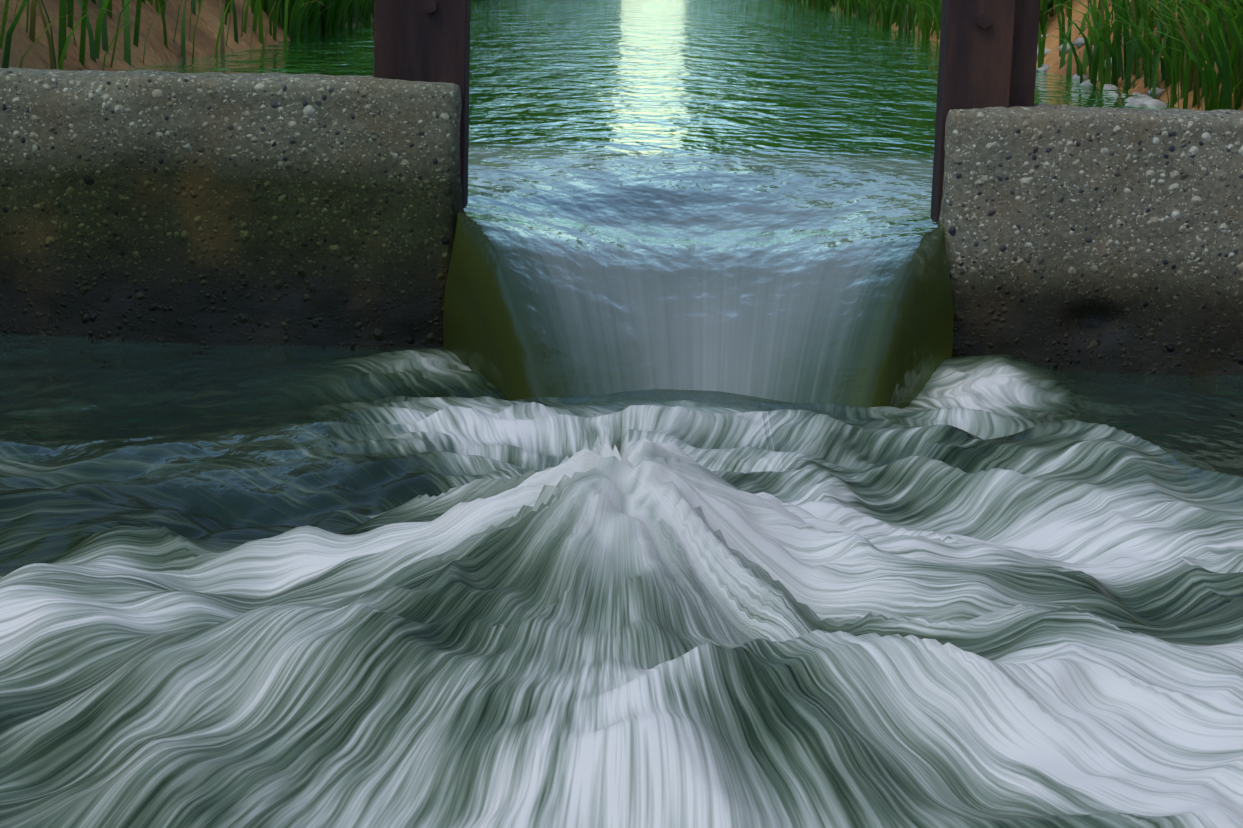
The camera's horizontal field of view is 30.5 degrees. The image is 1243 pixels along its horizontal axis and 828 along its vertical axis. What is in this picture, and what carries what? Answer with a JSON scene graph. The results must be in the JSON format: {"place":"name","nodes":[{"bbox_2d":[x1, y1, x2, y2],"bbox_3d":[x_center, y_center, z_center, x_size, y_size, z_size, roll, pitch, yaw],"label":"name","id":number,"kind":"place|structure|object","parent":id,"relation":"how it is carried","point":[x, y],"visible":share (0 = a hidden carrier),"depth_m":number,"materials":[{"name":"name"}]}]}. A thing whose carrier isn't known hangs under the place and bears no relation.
{"place":"outdoors","nodes":[
{"label":"outdoors","id":0,"kind":"place"},
{"bbox_2d":[0,0,1242,110],"bbox_3d":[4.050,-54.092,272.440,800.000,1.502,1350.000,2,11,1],"label":"ground","id":1,"kind":"structure","parent":0,"point":[157,51],"depth_m":6.01,"materials":[{"name":"soil"}]},
{"bbox_2d":[0,67,462,346],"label":"wall","id":2,"kind":"structure","parent":1,"relation":"on","point":[251,209],"depth_m":2.80,"materials":[{"name":"concrete"}]},
{"bbox_2d":[374,0,470,207],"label":"gate post","id":3,"kind":"object","parent":1,"relation":"on","point":[423,40],"visible":0.1,"depth_m":2.82,"materials":[{"name":"wood"}]},
{"bbox_2d":[0,334,1242,827],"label":"water","id":4,"kind":"structure","parent":1,"relation":"on","point":[284,586],"depth_m":1.57,"materials":[{"name":"liquid"}]},
{"bbox_2d":[0,0,1242,110],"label":"bank grass","id":5,"kind":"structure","parent":1,"relation":"on","point":[1197,35],"depth_m":5.82,"materials":[{"name":"green plant"}]},
{"bbox_2d":[125,0,1191,146],"bbox_3d":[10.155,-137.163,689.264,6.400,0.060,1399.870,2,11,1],"label":"water","id":6,"kind":"structure","parent":1,"relation":"on","point":[780,71],"depth_m":6.13,"materials":[{"name":"green liquid"}]},
{"bbox_2d":[443,134,952,408],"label":"waterfall","id":7,"kind":"structure","parent":1,"relation":"on","point":[801,273],"depth_m":2.73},
{"bbox_2d":[930,0,1039,221],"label":"gate post","id":8,"kind":"object","parent":1,"relation":"on","point":[987,53],"visible":0.1,"depth_m":2.81,"materials":[{"name":"wood"}]},
{"bbox_2d":[938,104,1242,375],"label":"wall","id":9,"kind":"structure","parent":1,"relation":"on","point":[1099,239],"depth_m":2.79,"materials":[{"name":"concrete"}]},
{"bbox_2d":[1036,34,1166,105],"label":"bank stones","id":10,"kind":"object","parent":1,"relation":"on","point":[1146,100],"visible":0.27,"depth_m":5.93,"materials":[{"name":"grey stone"}]}
]}

